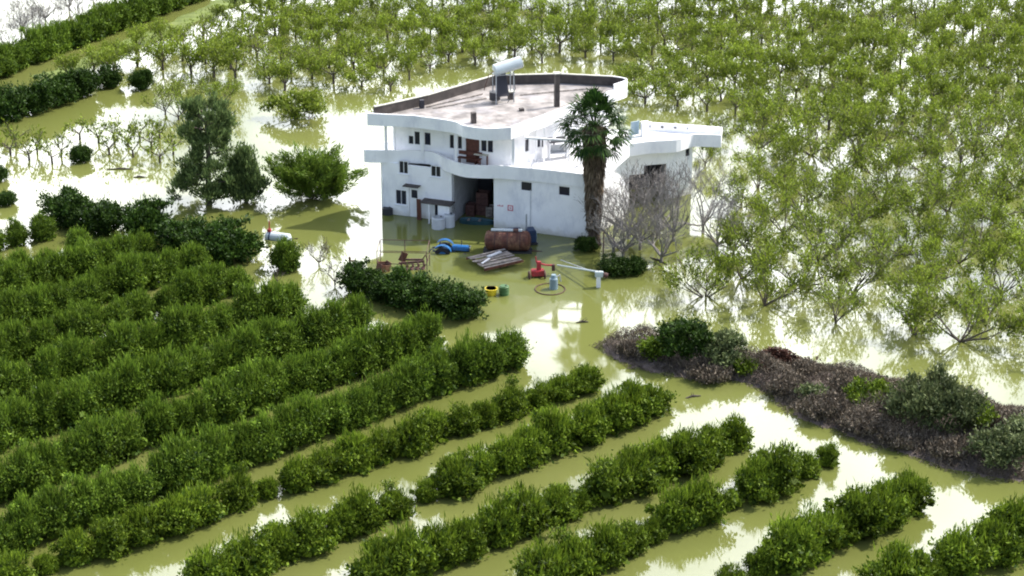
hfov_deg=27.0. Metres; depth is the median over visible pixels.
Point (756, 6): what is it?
orchard tree
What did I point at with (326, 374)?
citrus tree
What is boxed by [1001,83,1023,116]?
orchard tree
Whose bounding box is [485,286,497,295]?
yellow tub
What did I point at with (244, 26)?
orchard tree
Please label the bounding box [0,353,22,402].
citrus tree
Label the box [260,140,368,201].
willow shrub
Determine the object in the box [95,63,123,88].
citrus tree
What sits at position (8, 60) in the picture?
citrus tree
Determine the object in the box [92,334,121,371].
citrus tree
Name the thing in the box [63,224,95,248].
citrus tree
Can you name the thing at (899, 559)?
citrus tree
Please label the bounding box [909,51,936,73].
orchard tree
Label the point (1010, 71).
orchard tree
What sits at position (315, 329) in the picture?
citrus tree
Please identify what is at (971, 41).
orchard tree
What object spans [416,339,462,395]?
citrus tree
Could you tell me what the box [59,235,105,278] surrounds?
citrus tree
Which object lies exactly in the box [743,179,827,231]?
orchard tree
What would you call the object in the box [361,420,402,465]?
citrus tree
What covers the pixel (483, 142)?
window
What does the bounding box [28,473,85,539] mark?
citrus tree
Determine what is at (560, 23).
orchard tree
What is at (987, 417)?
green bush
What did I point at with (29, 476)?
citrus tree
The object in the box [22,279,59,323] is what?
citrus tree
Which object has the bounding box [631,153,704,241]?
bare tree
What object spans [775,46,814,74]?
orchard tree
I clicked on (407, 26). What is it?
orchard tree
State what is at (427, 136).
window
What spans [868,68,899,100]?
orchard tree
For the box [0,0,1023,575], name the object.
flood water
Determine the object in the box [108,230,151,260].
citrus tree
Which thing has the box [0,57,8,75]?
citrus tree
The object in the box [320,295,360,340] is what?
citrus tree
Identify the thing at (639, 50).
orchard tree
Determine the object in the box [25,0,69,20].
bare thicket
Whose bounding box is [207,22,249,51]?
orchard tree
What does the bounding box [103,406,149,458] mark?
citrus tree
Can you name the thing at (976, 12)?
orchard tree
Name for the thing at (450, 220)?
water drum
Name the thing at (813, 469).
citrus tree
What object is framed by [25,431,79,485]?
citrus tree
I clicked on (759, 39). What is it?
orchard tree
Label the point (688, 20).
orchard tree
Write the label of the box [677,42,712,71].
orchard tree
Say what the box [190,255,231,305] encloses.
citrus tree
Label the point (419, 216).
brown panel
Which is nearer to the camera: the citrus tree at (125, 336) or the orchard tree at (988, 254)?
the citrus tree at (125, 336)
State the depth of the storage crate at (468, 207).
193.26 m
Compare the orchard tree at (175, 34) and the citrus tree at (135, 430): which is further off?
the orchard tree at (175, 34)
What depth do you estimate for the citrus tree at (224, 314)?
167.82 m
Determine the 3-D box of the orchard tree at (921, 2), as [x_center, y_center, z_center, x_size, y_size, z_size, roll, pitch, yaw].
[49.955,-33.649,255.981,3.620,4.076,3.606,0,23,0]
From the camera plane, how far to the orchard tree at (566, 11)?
249.78 m
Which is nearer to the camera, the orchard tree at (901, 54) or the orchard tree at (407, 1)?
the orchard tree at (901, 54)
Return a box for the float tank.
[265,221,297,240]
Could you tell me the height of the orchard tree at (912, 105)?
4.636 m
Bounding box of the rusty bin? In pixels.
[376,260,391,272]
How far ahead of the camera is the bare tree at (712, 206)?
188.91 m
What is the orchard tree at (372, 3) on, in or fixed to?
on the flood water
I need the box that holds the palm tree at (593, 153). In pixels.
[551,85,636,245]
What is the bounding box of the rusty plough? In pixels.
[398,252,428,269]
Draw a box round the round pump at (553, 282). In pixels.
[535,274,565,294]
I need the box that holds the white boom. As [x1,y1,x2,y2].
[557,260,607,287]
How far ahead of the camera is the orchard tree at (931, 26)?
243.01 m
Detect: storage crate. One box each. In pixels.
[465,202,475,216]
[476,189,489,215]
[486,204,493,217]
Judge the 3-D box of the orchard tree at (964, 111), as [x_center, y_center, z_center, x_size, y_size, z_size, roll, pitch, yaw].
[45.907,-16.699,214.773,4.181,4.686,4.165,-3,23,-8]
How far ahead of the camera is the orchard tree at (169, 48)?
234.63 m
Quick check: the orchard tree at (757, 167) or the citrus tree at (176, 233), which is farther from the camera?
the orchard tree at (757, 167)
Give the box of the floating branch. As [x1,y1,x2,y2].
[106,165,132,169]
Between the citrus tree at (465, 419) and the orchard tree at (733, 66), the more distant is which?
the orchard tree at (733, 66)
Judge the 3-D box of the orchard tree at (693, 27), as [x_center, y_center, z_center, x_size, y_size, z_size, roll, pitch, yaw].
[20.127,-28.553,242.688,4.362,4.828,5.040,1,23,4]
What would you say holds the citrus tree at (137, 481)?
on the flood water
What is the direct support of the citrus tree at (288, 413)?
on the flood water
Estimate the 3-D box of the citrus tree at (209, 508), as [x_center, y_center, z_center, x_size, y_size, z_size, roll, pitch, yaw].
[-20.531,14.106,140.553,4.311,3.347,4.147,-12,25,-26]
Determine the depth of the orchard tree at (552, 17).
245.52 m
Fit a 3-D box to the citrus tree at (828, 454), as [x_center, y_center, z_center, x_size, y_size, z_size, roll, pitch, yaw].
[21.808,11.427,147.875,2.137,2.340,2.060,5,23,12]
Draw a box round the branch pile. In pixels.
[754,346,818,374]
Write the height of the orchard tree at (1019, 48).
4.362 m
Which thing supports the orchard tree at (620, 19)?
on the flood water
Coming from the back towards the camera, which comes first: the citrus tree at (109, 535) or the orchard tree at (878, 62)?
the orchard tree at (878, 62)
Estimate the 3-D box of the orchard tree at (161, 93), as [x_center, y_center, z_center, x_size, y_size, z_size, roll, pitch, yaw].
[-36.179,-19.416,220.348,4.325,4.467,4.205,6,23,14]
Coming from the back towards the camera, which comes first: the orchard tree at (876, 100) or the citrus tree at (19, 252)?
the orchard tree at (876, 100)
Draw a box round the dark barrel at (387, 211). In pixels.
[382,207,392,215]
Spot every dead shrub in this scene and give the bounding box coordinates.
[271,269,284,280]
[302,237,335,265]
[320,261,345,284]
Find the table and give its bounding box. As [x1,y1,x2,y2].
[474,153,488,164]
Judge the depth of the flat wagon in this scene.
182.39 m
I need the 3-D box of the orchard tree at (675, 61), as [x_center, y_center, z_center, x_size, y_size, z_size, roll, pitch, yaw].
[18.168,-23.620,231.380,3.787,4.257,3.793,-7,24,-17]
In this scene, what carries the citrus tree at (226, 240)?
on the flood water
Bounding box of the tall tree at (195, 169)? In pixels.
[165,87,254,205]
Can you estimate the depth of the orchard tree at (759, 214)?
182.28 m
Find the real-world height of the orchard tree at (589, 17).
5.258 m
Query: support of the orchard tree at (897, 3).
on the flood water
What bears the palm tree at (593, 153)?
on the flood water
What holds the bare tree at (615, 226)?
on the flood water
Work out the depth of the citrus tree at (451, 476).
143.35 m
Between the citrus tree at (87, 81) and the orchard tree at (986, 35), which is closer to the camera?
the citrus tree at (87, 81)
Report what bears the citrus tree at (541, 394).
on the flood water
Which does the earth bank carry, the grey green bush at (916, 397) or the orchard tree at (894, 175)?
the grey green bush at (916, 397)
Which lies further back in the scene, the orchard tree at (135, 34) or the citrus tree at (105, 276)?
the orchard tree at (135, 34)
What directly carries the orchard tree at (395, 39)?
on the flood water
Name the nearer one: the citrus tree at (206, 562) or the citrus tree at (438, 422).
the citrus tree at (206, 562)
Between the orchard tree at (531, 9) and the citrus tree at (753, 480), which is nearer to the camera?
the citrus tree at (753, 480)
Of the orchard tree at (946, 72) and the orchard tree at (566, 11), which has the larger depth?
the orchard tree at (566, 11)
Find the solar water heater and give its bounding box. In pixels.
[484,56,522,103]
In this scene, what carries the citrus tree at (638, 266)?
on the flood water
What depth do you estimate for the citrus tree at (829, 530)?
135.77 m
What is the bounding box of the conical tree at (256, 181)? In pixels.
[219,139,273,204]
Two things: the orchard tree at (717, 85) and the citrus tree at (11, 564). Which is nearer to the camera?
the citrus tree at (11, 564)
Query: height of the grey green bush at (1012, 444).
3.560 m
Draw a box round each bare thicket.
[0,0,42,34]
[0,11,37,46]
[7,2,51,33]
[22,0,76,25]
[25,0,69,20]
[50,0,72,11]
[51,0,95,14]
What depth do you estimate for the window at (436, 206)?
192.08 m
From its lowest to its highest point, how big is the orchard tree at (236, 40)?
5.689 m
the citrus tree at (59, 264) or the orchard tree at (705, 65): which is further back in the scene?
the orchard tree at (705, 65)
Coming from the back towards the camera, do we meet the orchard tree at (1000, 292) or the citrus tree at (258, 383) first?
the orchard tree at (1000, 292)
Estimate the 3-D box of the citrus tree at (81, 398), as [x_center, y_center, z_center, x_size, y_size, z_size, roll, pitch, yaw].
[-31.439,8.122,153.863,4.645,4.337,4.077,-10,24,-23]
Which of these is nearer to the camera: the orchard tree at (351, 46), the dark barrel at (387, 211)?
the dark barrel at (387, 211)
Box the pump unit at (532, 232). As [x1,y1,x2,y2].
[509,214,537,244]
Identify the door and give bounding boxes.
[409,188,418,216]
[466,138,478,162]
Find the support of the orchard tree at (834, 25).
on the flood water
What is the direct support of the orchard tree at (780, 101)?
on the flood water
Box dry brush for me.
[591,323,1023,483]
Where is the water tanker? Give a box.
[483,228,541,254]
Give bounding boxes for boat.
[459,217,492,224]
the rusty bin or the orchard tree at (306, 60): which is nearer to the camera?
the rusty bin
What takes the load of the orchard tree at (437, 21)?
on the flood water
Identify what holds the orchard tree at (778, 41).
on the flood water
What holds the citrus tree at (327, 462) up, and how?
on the flood water
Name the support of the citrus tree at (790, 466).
on the flood water
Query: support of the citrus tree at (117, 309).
on the flood water
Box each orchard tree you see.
[51,48,84,72]
[77,41,111,71]
[86,36,130,69]
[99,36,131,56]
[117,39,154,66]
[125,19,149,52]
[136,37,178,69]
[139,79,182,114]
[146,15,177,42]
[147,29,176,54]
[148,86,193,119]
[160,25,197,61]
[162,18,196,46]
[169,70,204,98]
[172,37,207,73]
[187,10,220,38]
[189,39,229,77]
[192,16,224,42]
[192,33,217,63]
[193,73,244,100]
[203,2,232,24]
[205,30,247,69]
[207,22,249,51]
[207,43,260,81]
[208,13,246,32]
[222,0,257,14]
[233,5,264,29]
[236,15,262,45]
[244,31,270,57]
[246,0,279,17]
[250,39,279,71]
[250,53,279,83]
[251,10,296,39]
[257,3,292,35]
[261,0,305,17]
[267,31,297,61]
[268,55,299,90]
[271,40,308,73]
[274,8,307,38]
[278,0,301,6]
[289,0,320,13]
[290,26,319,51]
[290,36,326,56]
[293,0,329,21]
[294,47,333,78]
[299,26,335,54]
[301,9,330,40]
[308,49,352,83]
[312,42,336,68]
[319,0,348,11]
[323,3,354,33]
[325,10,356,39]
[326,34,373,73]
[330,0,369,26]
[336,26,373,58]
[338,55,378,86]
[350,7,375,35]
[356,24,387,50]
[358,44,407,74]
[360,0,391,16]
[360,34,390,61]
[365,6,399,23]
[373,9,401,40]
[373,25,409,49]
[375,0,407,17]
[377,67,400,90]
[379,36,422,65]
[392,8,428,39]
[394,9,418,23]
[396,47,420,79]
[399,28,434,56]
[402,0,425,5]
[406,0,441,22]
[413,3,447,33]
[415,47,445,70]
[423,0,458,19]
[423,9,459,47]
[429,28,463,61]
[436,4,472,37]
[444,18,483,52]
[452,0,481,17]
[452,0,486,13]
[460,7,504,40]
[461,34,495,64]
[471,29,500,56]
[472,0,510,17]
[484,7,523,32]
[495,20,530,57]
[496,18,524,42]
[499,1,523,23]
[500,0,523,10]
[506,5,545,30]
[510,17,553,50]
[519,0,549,15]
[520,33,554,62]
[524,0,568,28]
[539,11,569,40]
[541,13,587,52]
[542,0,564,15]
[548,1,586,31]
[558,0,585,8]
[558,16,592,43]
[566,27,600,57]
[568,0,596,16]
[568,3,600,29]
[580,0,599,14]
[584,19,621,47]
[588,0,615,24]
[594,30,631,60]
[600,0,638,17]
[601,9,633,39]
[606,0,653,30]
[608,53,650,84]
[611,20,647,45]
[622,37,653,63]
[626,73,668,104]
[628,17,658,41]
[639,0,658,21]
[640,30,662,54]
[641,46,671,72]
[641,58,694,87]
[645,3,671,33]
[649,11,682,45]
[652,227,754,299]
[655,41,685,63]
[658,27,706,52]
[660,0,686,20]
[660,77,693,106]
[663,54,696,82]
[665,9,704,38]
[671,0,702,16]
[671,15,707,49]
[675,0,709,20]
[676,69,708,96]
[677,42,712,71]
[681,81,721,111]
[688,49,728,87]
[689,28,725,56]
[693,135,725,166]
[697,0,740,24]
[701,0,722,8]
[702,14,723,36]
[703,19,739,52]
[703,74,735,101]
[705,108,742,136]
[707,40,746,65]
[707,160,775,209]
[707,213,787,282]
[711,194,804,255]
[712,50,755,88]
[714,124,728,139]
[721,31,765,64]
[722,13,754,44]
[722,83,754,116]
[725,97,795,150]
[727,0,751,22]
[728,143,799,188]
[729,238,821,305]
[730,75,806,126]
[732,27,770,47]
[734,56,782,87]
[734,73,772,95]
[736,8,768,35]
[736,38,779,71]
[739,0,766,14]
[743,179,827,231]
[744,230,855,285]
[746,86,780,118]
[747,0,779,19]
[747,20,774,46]
[762,0,787,16]
[762,77,796,108]
[762,96,857,156]
[763,26,798,52]
[763,41,806,80]
[766,170,833,213]
[768,14,789,32]
[768,130,818,166]
[768,150,855,202]
[771,21,811,43]
[774,64,817,98]
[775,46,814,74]
[776,2,799,28]
[779,31,818,64]
[779,49,825,87]
[783,202,863,261]
[784,0,814,21]
[786,92,820,115]
[790,8,827,37]
[798,44,839,78]
[798,93,852,129]
[799,83,836,108]
[800,1,828,32]
[808,70,845,97]
[808,126,890,183]
[810,194,872,237]
[810,275,868,323]
[812,27,842,50]
[813,17,850,43]
[813,31,845,67]
[815,1,834,23]
[815,169,914,222]
[815,237,896,295]
[817,0,847,11]
[820,53,872,82]
[822,8,851,31]
[829,88,859,115]
[829,96,897,153]
[830,26,865,52]
[831,78,870,105]
[834,2,865,28]
[837,48,870,80]
[839,40,872,64]
[842,220,909,274]
[843,0,879,13]
[844,15,882,47]
[845,99,880,128]
[846,135,921,185]
[847,88,890,112]
[848,100,924,149]
[849,64,884,91]
[851,166,914,206]
[855,24,891,61]
[865,201,938,262]
[867,0,903,29]
[867,45,898,75]
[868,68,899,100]
[873,22,911,50]
[875,278,965,339]
[877,17,905,36]
[878,46,905,74]
[879,91,926,125]
[879,259,950,297]
[881,0,910,22]
[885,31,917,64]
[887,127,948,176]
[887,173,958,226]
[888,64,913,94]
[888,107,971,152]
[890,76,932,116]
[892,272,1023,341]
[895,13,922,35]
[896,48,943,86]
[898,24,931,52]
[902,0,935,25]
[906,123,999,172]
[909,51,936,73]
[909,72,963,104]
[909,231,981,281]
[910,38,950,62]
[912,171,983,214]
[913,13,939,44]
[913,151,972,193]
[914,96,955,130]
[916,5,952,38]
[917,0,938,17]
[919,194,1008,263]
[923,66,967,93]
[925,0,964,28]
[928,24,954,53]
[929,83,969,120]
[935,51,972,76]
[936,191,1023,244]
[938,0,970,21]
[939,41,978,72]
[939,74,975,108]
[941,25,969,50]
[945,66,986,98]
[947,104,1016,161]
[949,99,993,135]
[950,165,1023,223]
[950,273,1021,321]
[951,10,984,41]
[955,0,992,32]
[955,33,987,63]
[957,232,1023,296]
[962,61,996,86]
[964,145,1023,209]
[966,25,997,49]
[966,88,991,115]
[971,45,1008,74]
[972,34,1021,64]
[973,0,1001,24]
[973,11,1008,45]
[973,100,1023,146]
[976,137,1023,188]
[977,71,1012,98]
[977,84,1011,110]
[984,0,1005,10]
[985,93,1023,128]
[986,8,1013,29]
[986,62,1020,91]
[988,18,1023,56]
[989,214,1023,269]
[994,195,1023,235]
[995,125,1023,165]
[996,0,1023,21]
[1000,23,1023,45]
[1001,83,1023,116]
[1002,49,1023,81]
[1004,0,1023,16]
[1006,7,1023,28]
[1007,271,1023,312]
[1009,40,1023,58]
[1010,301,1023,342]
[1011,73,1023,87]
[1013,65,1023,82]
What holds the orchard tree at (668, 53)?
on the flood water
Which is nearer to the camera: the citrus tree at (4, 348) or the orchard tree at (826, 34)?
the citrus tree at (4, 348)
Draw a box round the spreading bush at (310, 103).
[255,86,328,121]
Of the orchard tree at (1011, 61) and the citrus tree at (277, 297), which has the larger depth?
the orchard tree at (1011, 61)
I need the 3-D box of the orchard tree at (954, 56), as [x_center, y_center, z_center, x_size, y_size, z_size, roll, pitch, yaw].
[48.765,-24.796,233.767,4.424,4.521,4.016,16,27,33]
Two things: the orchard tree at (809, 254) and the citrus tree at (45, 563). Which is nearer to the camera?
the citrus tree at (45, 563)
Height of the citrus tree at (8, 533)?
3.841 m
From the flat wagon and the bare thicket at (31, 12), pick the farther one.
the bare thicket at (31, 12)
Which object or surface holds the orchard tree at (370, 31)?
on the flood water
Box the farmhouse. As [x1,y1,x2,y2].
[364,71,721,237]
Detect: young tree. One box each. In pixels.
[0,117,31,143]
[0,125,19,155]
[7,136,50,159]
[28,124,46,151]
[35,134,71,163]
[51,129,75,157]
[60,114,88,139]
[82,114,113,142]
[89,127,123,154]
[95,113,121,139]
[109,120,140,145]
[119,128,148,157]
[129,111,155,139]
[132,120,161,149]
[139,135,178,162]
[144,115,171,138]
[160,128,187,154]
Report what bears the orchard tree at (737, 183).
on the flood water
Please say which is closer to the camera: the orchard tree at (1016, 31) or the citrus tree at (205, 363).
the citrus tree at (205, 363)
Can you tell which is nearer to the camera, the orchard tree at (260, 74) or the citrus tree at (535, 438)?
the citrus tree at (535, 438)
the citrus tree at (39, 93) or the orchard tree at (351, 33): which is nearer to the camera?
the citrus tree at (39, 93)
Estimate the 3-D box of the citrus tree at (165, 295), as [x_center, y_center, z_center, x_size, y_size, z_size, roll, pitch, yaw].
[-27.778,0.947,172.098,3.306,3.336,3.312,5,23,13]
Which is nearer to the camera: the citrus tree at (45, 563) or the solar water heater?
the citrus tree at (45, 563)
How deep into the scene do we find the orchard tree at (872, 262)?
175.18 m
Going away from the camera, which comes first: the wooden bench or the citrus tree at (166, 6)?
the wooden bench
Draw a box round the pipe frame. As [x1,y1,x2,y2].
[376,239,429,268]
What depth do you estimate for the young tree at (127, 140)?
207.94 m
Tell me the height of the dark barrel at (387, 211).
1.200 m
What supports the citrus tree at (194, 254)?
on the flood water
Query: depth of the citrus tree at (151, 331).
163.86 m
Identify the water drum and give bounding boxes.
[431,215,444,229]
[443,212,454,227]
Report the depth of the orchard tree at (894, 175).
194.84 m
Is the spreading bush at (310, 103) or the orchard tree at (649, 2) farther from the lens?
the orchard tree at (649, 2)
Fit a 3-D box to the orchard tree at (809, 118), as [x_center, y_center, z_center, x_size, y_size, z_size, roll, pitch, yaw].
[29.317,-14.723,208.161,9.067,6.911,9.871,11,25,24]
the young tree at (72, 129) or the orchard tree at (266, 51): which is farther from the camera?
the orchard tree at (266, 51)
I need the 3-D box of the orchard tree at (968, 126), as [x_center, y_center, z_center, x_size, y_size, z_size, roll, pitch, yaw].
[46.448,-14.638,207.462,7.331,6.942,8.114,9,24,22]
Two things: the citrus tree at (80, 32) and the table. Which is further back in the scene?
the citrus tree at (80, 32)
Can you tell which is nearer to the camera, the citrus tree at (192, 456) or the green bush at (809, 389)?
the citrus tree at (192, 456)
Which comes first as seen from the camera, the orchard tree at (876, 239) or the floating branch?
the orchard tree at (876, 239)
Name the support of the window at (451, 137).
in the farmhouse
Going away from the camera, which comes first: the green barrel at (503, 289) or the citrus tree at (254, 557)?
the citrus tree at (254, 557)
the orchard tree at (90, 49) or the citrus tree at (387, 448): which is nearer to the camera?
the citrus tree at (387, 448)
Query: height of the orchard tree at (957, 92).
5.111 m
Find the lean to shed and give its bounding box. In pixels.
[419,198,454,223]
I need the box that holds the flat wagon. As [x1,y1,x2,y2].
[466,248,523,270]
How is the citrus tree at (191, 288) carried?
on the flood water
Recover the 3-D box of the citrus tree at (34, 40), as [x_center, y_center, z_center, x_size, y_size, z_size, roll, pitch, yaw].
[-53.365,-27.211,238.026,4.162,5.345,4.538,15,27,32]
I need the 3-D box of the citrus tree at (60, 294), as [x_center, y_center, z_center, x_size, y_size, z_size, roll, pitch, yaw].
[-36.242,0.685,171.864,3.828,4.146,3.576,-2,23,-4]
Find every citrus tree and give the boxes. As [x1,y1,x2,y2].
[0,33,34,69]
[0,42,25,76]
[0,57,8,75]
[0,74,30,123]
[0,164,9,181]
[0,189,17,206]
[0,216,30,246]
[0,226,10,250]
[0,248,8,267]
[0,267,12,301]
[0,283,37,331]
[0,309,10,332]
[0,315,37,361]
[0,328,15,362]
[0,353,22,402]
[0,395,31,452]
[0,436,62,498]
[0,454,18,502]
[0,509,22,556]
[0,547,38,575]
[1,255,32,295]
[1,388,45,443]
[2,490,55,549]
[6,247,32,269]
[8,355,36,398]
[10,78,62,113]
[16,22,52,63]
[17,251,58,286]
[19,373,73,436]
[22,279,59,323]
[25,314,66,358]
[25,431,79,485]
[26,208,58,241]
[26,341,72,391]
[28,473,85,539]
[30,21,70,58]
[30,67,82,106]
[30,549,59,575]
[32,247,53,260]
[35,181,92,229]
[42,274,83,313]
[44,17,75,53]
[44,245,79,284]
[47,524,97,568]
[49,296,101,345]
[50,329,99,382]
[51,426,101,476]
[54,373,108,427]
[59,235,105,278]
[59,468,113,527]
[61,11,95,47]
[62,192,128,237]
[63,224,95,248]
[63,271,113,307]
[65,61,104,97]
[67,411,131,470]
[68,140,93,162]
[75,4,110,40]
[75,361,127,415]
[77,297,109,339]
[81,463,136,517]
[82,257,121,302]
[83,512,135,561]
[87,236,119,266]
[92,0,124,34]
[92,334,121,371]
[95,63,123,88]
[100,315,155,360]
[102,294,136,327]
[102,351,154,409]
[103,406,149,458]
[106,0,134,29]
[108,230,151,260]
[109,247,150,296]
[113,459,163,510]
[117,189,175,240]
[118,0,149,24]
[118,499,171,547]
[123,285,159,324]
[125,67,156,90]
[131,388,179,445]
[133,226,158,256]
[135,348,171,402]
[136,316,169,359]
[139,249,169,288]
[141,442,190,499]
[144,0,161,20]
[148,424,218,491]
[148,488,203,539]
[149,338,199,394]
[151,212,208,253]
[151,281,183,317]
[153,300,203,351]
[154,245,186,282]
[156,0,178,13]
[164,390,197,438]
[166,265,210,308]
[171,0,190,9]
[174,479,228,525]
[176,534,239,575]
[177,239,213,272]
[177,337,220,384]
[180,300,222,345]
[180,383,229,430]
[188,420,239,483]
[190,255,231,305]
[192,213,274,266]
[195,367,254,426]
[202,300,246,338]
[204,332,245,378]
[215,460,262,513]
[215,521,284,575]
[220,414,272,469]
[221,264,255,294]
[225,318,275,369]
[225,353,279,415]
[229,278,274,330]
[246,312,293,363]
[246,407,298,461]
[252,353,295,406]
[255,475,280,499]
[256,272,296,320]
[259,518,309,566]
[263,233,304,272]
[266,396,314,450]
[274,450,324,493]
[276,350,318,395]
[277,314,312,358]
[279,278,310,316]
[282,504,348,557]
[287,301,338,352]
[288,388,336,444]
[300,342,344,393]
[300,439,352,485]
[319,388,358,433]
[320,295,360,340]
[322,498,367,543]
[327,333,360,383]
[329,427,379,475]
[333,256,386,296]
[333,317,383,377]
[340,481,394,535]
[343,287,376,329]
[343,379,382,429]
[343,535,417,575]
[358,369,403,420]
[360,268,392,303]
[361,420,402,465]
[361,510,441,575]
[364,314,407,368]
[375,356,422,408]
[376,261,455,313]
[377,477,420,520]
[386,408,439,460]
[393,312,427,362]
[394,345,437,401]
[402,302,446,353]
[408,475,440,502]
[409,274,450,311]
[410,403,457,442]
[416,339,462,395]
[417,510,466,570]
[423,452,487,501]
[432,278,490,320]
[440,511,495,563]
[444,398,483,436]
[447,325,492,388]
[456,441,501,485]
[471,398,506,428]
[471,485,527,551]
[473,330,510,379]
[483,430,535,474]
[490,326,536,371]
[490,373,532,422]
[499,478,560,537]
[504,421,559,471]
[505,534,582,575]
[526,376,560,408]
[528,400,593,456]
[540,481,585,525]
[545,370,585,401]
[547,518,613,575]
[568,361,607,394]
[568,399,613,446]
[571,486,592,511]
[572,233,600,251]
[577,453,639,507]
[580,514,633,572]
[584,385,648,437]
[593,251,633,276]
[608,442,672,497]
[611,373,662,426]
[612,516,652,557]
[623,254,649,275]
[632,431,683,482]
[637,381,680,417]
[640,513,670,544]
[644,478,703,534]
[658,420,723,476]
[674,468,742,526]
[692,421,734,465]
[713,560,746,575]
[715,410,755,453]
[719,487,745,509]
[730,453,785,505]
[741,544,776,575]
[747,438,809,497]
[756,509,827,575]
[783,494,851,562]
[797,449,821,480]
[813,475,903,542]
[814,440,841,467]
[823,508,862,547]
[851,535,935,575]
[857,472,917,531]
[886,463,938,516]
[920,549,951,575]
[926,519,1004,575]
[964,508,1023,571]
[984,490,1023,552]
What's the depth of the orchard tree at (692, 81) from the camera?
225.75 m
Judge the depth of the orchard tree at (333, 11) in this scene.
248.08 m
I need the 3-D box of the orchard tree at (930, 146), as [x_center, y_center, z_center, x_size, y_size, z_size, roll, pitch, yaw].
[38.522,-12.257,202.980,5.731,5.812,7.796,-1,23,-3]
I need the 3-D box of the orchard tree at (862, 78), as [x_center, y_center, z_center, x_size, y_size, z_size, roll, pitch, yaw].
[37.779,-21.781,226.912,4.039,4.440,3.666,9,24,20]
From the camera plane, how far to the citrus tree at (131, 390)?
155.63 m
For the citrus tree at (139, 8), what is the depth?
252.31 m
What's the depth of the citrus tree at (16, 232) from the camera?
186.08 m
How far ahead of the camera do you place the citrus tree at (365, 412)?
153.16 m
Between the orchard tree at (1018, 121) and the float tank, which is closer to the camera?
the float tank
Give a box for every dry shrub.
[616,334,648,358]
[684,358,736,384]
[763,369,808,399]
[780,356,824,376]
[790,387,853,421]
[827,366,866,394]
[837,405,890,436]
[860,389,905,415]
[871,424,927,453]
[923,432,978,461]
[980,406,1023,429]
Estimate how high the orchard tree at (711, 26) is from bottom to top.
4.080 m
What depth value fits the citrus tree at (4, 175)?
201.51 m
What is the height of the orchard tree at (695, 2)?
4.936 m
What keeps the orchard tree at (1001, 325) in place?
on the flood water
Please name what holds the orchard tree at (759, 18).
on the flood water
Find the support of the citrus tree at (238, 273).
on the flood water
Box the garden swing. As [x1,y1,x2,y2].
[547,136,567,159]
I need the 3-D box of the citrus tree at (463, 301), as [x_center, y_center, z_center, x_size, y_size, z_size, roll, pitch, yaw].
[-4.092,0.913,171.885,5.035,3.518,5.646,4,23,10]
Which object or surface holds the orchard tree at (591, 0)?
on the flood water
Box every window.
[394,189,407,206]
[398,160,408,175]
[408,135,413,144]
[414,131,419,144]
[424,132,430,145]
[430,165,441,178]
[435,205,437,214]
[449,134,453,148]
[457,136,461,148]
[481,140,486,151]
[487,141,492,152]
[521,181,531,191]
[525,139,528,151]
[537,137,540,147]
[559,186,569,195]
[685,148,689,156]
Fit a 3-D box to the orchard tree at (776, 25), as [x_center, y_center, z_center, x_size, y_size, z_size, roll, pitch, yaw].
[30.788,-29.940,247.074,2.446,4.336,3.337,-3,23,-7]
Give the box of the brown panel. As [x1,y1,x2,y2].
[416,199,421,219]
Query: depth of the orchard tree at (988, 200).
190.90 m
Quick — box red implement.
[528,256,554,279]
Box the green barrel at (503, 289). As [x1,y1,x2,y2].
[499,284,508,295]
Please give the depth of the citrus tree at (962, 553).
133.53 m
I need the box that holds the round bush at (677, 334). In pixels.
[654,313,715,359]
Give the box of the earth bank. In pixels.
[603,337,1023,481]
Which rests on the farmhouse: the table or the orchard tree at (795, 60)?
the table
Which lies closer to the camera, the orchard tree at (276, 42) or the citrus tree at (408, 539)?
the citrus tree at (408, 539)
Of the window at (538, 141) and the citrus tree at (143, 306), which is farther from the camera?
the window at (538, 141)
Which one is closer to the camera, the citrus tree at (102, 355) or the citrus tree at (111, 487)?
the citrus tree at (111, 487)
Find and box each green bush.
[636,334,665,361]
[694,325,751,369]
[729,353,762,375]
[794,381,828,399]
[842,373,894,412]
[879,360,993,435]
[956,397,1000,428]
[957,421,1023,475]
[996,409,1023,434]
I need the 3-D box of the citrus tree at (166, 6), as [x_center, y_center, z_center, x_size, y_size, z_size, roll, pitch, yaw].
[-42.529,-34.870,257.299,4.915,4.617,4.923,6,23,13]
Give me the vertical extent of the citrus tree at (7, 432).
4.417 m
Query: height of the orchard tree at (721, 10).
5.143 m
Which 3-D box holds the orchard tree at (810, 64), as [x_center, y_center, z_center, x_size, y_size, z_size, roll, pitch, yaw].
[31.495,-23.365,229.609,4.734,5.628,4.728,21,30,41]
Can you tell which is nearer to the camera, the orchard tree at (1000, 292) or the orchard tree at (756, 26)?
the orchard tree at (1000, 292)
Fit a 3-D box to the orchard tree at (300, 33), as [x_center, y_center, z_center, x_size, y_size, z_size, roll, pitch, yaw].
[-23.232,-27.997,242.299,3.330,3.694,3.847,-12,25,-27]
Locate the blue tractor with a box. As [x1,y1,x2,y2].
[428,238,470,253]
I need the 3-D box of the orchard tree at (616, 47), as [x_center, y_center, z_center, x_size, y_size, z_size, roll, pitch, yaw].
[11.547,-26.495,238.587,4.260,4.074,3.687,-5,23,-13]
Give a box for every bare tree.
[574,173,668,238]
[576,191,647,252]
[584,202,660,255]
[589,158,683,249]
[624,176,690,236]
[625,206,694,262]
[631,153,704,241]
[652,155,744,232]
[684,192,762,250]
[706,209,762,254]
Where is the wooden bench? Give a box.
[457,150,481,164]
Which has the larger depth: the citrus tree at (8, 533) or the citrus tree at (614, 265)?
the citrus tree at (614, 265)
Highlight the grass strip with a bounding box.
[32,0,248,80]
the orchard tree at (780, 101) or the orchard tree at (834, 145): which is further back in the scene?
the orchard tree at (780, 101)

